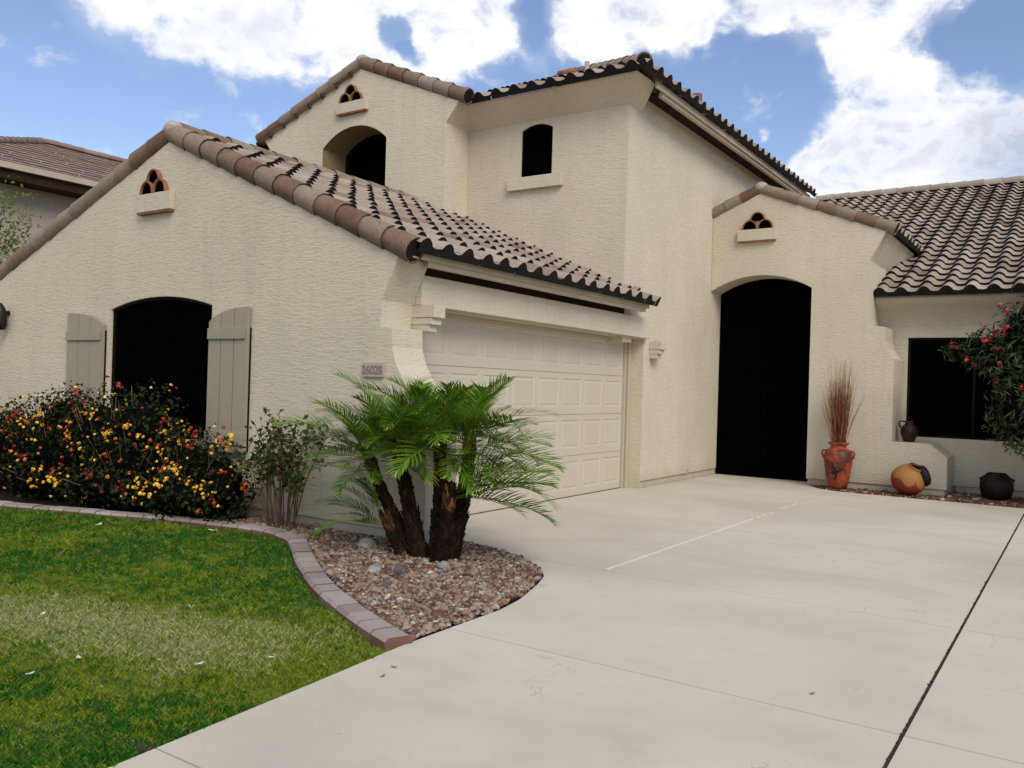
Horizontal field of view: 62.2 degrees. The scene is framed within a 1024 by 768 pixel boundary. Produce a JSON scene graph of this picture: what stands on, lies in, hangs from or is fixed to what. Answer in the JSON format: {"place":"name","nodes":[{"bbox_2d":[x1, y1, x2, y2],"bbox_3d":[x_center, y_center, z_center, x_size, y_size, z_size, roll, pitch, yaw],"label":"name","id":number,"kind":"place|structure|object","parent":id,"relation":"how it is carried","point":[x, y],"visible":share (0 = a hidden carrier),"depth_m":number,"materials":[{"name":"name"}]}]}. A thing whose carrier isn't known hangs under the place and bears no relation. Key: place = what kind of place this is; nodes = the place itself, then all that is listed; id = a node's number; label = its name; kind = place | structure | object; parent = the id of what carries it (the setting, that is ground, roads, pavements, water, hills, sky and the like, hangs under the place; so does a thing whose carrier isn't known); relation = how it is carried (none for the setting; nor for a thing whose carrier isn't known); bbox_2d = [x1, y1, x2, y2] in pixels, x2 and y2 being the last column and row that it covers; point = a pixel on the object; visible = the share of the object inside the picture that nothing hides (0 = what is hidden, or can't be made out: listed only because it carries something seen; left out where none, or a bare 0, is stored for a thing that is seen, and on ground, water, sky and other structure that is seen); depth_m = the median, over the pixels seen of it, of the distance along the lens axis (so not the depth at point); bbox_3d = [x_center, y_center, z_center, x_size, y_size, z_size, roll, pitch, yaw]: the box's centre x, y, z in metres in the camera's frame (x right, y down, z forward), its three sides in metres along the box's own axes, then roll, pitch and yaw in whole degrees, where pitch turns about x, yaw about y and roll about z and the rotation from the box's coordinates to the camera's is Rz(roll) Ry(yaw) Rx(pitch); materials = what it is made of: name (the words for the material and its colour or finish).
{"place":"outdoors","nodes":[
{"label":"outdoors","id":0,"kind":"place"},
{"bbox_2d":[0,136,125,263],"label":"neighbour house","id":1,"kind":"structure","parent":0,"point":[42,170],"depth_m":19.25,"materials":[{"name":"paint"}]},
{"bbox_2d":[0,506,389,767],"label":"lawn","id":2,"kind":"structure","parent":0,"point":[137,689],"depth_m":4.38,"materials":[{"name":"plant"}]},
{"bbox_2d":[0,484,543,640],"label":"planting bed","id":3,"kind":"object","parent":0,"point":[5,496],"visible":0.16,"depth_m":9.79,"materials":[{"name":"gravel"},{"name":"brown soil"}]},
{"bbox_2d":[0,395,39,485],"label":"lantana shrub","id":4,"kind":"object","parent":3,"relation":"on","point":[5,412],"visible":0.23,"depth_m":10.70,"materials":[{"name":"green plant"}]},
{"bbox_2d":[0,380,110,503],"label":"lantana shrub","id":5,"kind":"object","parent":3,"relation":"on","point":[36,456],"visible":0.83,"depth_m":10.03,"materials":[{"name":"green plant"}]},
{"bbox_2d":[48,375,191,512],"bbox_3d":[-4.474,0.666,9.634,2.097,1.526,1.162,2,0,34],"label":"lantana shrub","id":6,"kind":"object","parent":3,"relation":"on","point":[111,444],"visible":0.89,"depth_m":9.38,"materials":[{"name":"green plant"}]},
{"bbox_2d":[117,416,262,523],"bbox_3d":[-3.536,0.911,9.083,2.127,1.078,1.037,2,0,34],"label":"lantana shrub","id":7,"kind":"object","parent":3,"relation":"on","point":[197,480],"visible":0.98,"depth_m":8.82,"materials":[{"name":"green plant"}]},
{"bbox_2d":[270,369,565,562],"bbox_3d":[-0.716,0.738,7.431,2.717,1.718,2.018,2,0,34],"label":"date palm","id":8,"kind":"object","parent":3,"relation":"on","point":[440,421],"visible":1,"depth_m":7.16,"materials":[{"name":"green plant"}]},
{"bbox_2d":[223,515,541,641],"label":"gravel","id":9,"kind":"structure","parent":0,"point":[421,597],"depth_m":6.42,"materials":[{"name":"brown gravel"}]},
{"bbox_2d":[230,407,333,528],"bbox_3d":[-2.299,0.844,8.522,1.291,1.222,0.565,2,0,19],"label":"leafy shrub","id":10,"kind":"object","parent":9,"relation":"on","point":[280,462],"visible":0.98,"depth_m":8.45,"materials":[{"name":"green plant"}]},
{"bbox_2d":[357,538,375,547],"bbox_3d":[-1.310,1.441,7.644,0.159,0.113,0.210,2,0,27],"label":"stone","id":11,"kind":"object","parent":9,"relation":"on","point":[365,542],"visible":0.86,"depth_m":7.58,"materials":[{"name":"grey stone"}]},
{"bbox_2d":[367,565,381,572],"bbox_3d":[-1.079,1.453,6.646,0.112,0.071,0.183,2,0,-2],"label":"stone","id":12,"kind":"object","parent":9,"relation":"on","point":[373,568],"visible":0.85,"depth_m":6.60,"materials":[{"name":"white stone"}]},
{"bbox_2d":[381,582,390,587],"bbox_3d":[-0.912,1.468,6.173,0.080,0.062,0.069,2,0,-10],"label":"stone","id":13,"kind":"object","parent":9,"relation":"on","point":[385,584],"visible":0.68,"depth_m":6.15,"materials":[{"name":"grey stone"}]},
{"bbox_2d":[393,565,407,574],"bbox_3d":[-0.874,1.461,6.628,0.112,0.095,0.135,2,0,-39],"label":"stone","id":14,"kind":"object","parent":9,"relation":"on","point":[399,569],"visible":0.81,"depth_m":6.59,"materials":[{"name":"grey stone"}]},
{"bbox_2d":[437,561,449,567],"bbox_3d":[-0.561,1.474,6.888,0.106,0.074,0.117,2,0,-13],"label":"stone","id":15,"kind":"object","parent":9,"relation":"on","point":[442,564],"visible":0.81,"depth_m":6.84,"materials":[{"name":"white stone"}]},
{"bbox_2d":[0,52,1023,542],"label":"stucco house","id":16,"kind":"structure","parent":0,"point":[638,270],"depth_m":12.70,"materials":[{"name":"paint"}]},
{"bbox_2d":[111,297,211,439],"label":"window","id":17,"kind":"structure","parent":16,"relation":"in","point":[164,340],"depth_m":10.19,"materials":[{"name":"black glass"}]},
{"bbox_2d":[345,134,385,185],"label":"window","id":18,"kind":"structure","parent":16,"relation":"in","point":[367,160],"depth_m":15.21,"materials":[{"name":"black glass"}]},
{"bbox_2d":[422,317,623,514],"bbox_3d":[0.304,0.402,10.914,0.024,2.270,4.880,2,0,34],"label":"garage door","id":19,"kind":"structure","parent":16,"relation":"in","point":[579,377],"depth_m":11.16,"materials":[{"name":"beige metal"}]},
{"bbox_2d":[521,124,552,176],"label":"window","id":20,"kind":"structure","parent":16,"relation":"in","point":[537,139],"depth_m":13.30,"materials":[{"name":"black glass"}]},
{"bbox_2d":[716,279,811,480],"bbox_3d":[4.534,-0.102,15.126,1.747,3.535,0.065,2,0,34],"label":"entry door","id":21,"kind":"structure","parent":16,"relation":"in","point":[765,325],"depth_m":15.12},
{"bbox_2d":[898,420,917,441],"bbox_3d":[6.371,0.754,13.615,0.256,0.348,0.256,2,0,-8],"label":"jug","id":22,"kind":"object","parent":16,"relation":"on","point":[908,431],"visible":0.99,"depth_m":13.54,"materials":[{"name":"brown ceramic"}]},
{"bbox_2d":[906,338,1021,441],"bbox_3d":[7.420,0.074,13.628,1.970,1.640,0.030,2,0,34],"label":"window","id":23,"kind":"structure","parent":16,"relation":"in","point":[944,401],"depth_m":13.86,"materials":[{"name":"black glass"}]},
{"bbox_2d":[0,0,1023,197],"label":"sky","id":24,"kind":"structure","parent":0,"point":[850,96],"materials":[{"name":"blue"}]},
{"bbox_2d":[109,474,1023,767],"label":"driveway","id":25,"kind":"structure","parent":0,"point":[735,646],"depth_m":4.83,"materials":[{"name":"concrete"}]},
{"bbox_2d":[130,514,1023,767],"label":"driveway joint filler","id":26,"kind":"object","parent":25,"relation":"on","point":[898,741],"visible":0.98,"depth_m":4.42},
{"bbox_2d":[607,503,797,569],"bbox_3d":[2.364,1.605,9.389,0.027,0.023,5.625,2,0,34],"label":"driveway caulk line","id":27,"kind":"object","parent":25,"relation":"on","point":[688,540],"visible":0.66,"depth_m":8.47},
{"bbox_2d":[809,484,1023,507],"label":"gravel","id":28,"kind":"structure","parent":0,"point":[976,498],"depth_m":12.89,"materials":[{"name":"brown gravel"}]},
{"bbox_2d":[821,442,855,488],"bbox_3d":[5.245,1.304,13.651,0.442,0.740,0.442,2,0,-6],"label":"clay urn","id":29,"kind":"object","parent":28,"relation":"on","point":[838,457],"visible":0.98,"depth_m":13.50,"materials":[{"name":"orange ceramic"}]},
{"bbox_2d":[820,358,864,442],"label":"dried reeds","id":30,"kind":"object","parent":29,"relation":"in","point":[839,410],"visible":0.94,"depth_m":13.59,"materials":[{"name":"brown plant"}]},
{"bbox_2d":[891,463,930,494],"bbox_3d":[6.114,1.455,13.000,0.566,0.505,0.499,2,0,34],"label":"round pot","id":31,"kind":"object","parent":28,"relation":"on","point":[911,479],"visible":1,"depth_m":12.84,"materials":[{"name":"orange ceramic"}]},
{"bbox_2d":[938,294,1023,459],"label":"oleander bush","id":32,"kind":"object","parent":28,"relation":"on","point":[1000,355],"visible":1,"depth_m":11.96,"materials":[{"name":"green plant"}]},
{"bbox_2d":[979,472,1014,500],"bbox_3d":[7.326,1.550,12.819,0.477,0.410,0.480,2,0,34],"label":"dark pot","id":33,"kind":"object","parent":28,"relation":"on","point":[997,486],"visible":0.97,"depth_m":12.66,"materials":[{"name":"ceramic"}]},
{"label":"ground","id":34,"kind":"structure","parent":0,"visible":0},
{"bbox_2d":[0,173,51,263],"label":"leafy tree","id":35,"kind":"object","parent":34,"relation":"on","point":[7,232],"visible":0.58,"depth_m":15.16,"materials":[{"name":"green plant"}]},
{"bbox_2d":[0,500,412,651],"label":"curb edging","id":36,"kind":"object","parent":34,"relation":"on","point":[370,626],"visible":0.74,"depth_m":6.53,"materials":[{"name":"grey concrete"}]}
]}

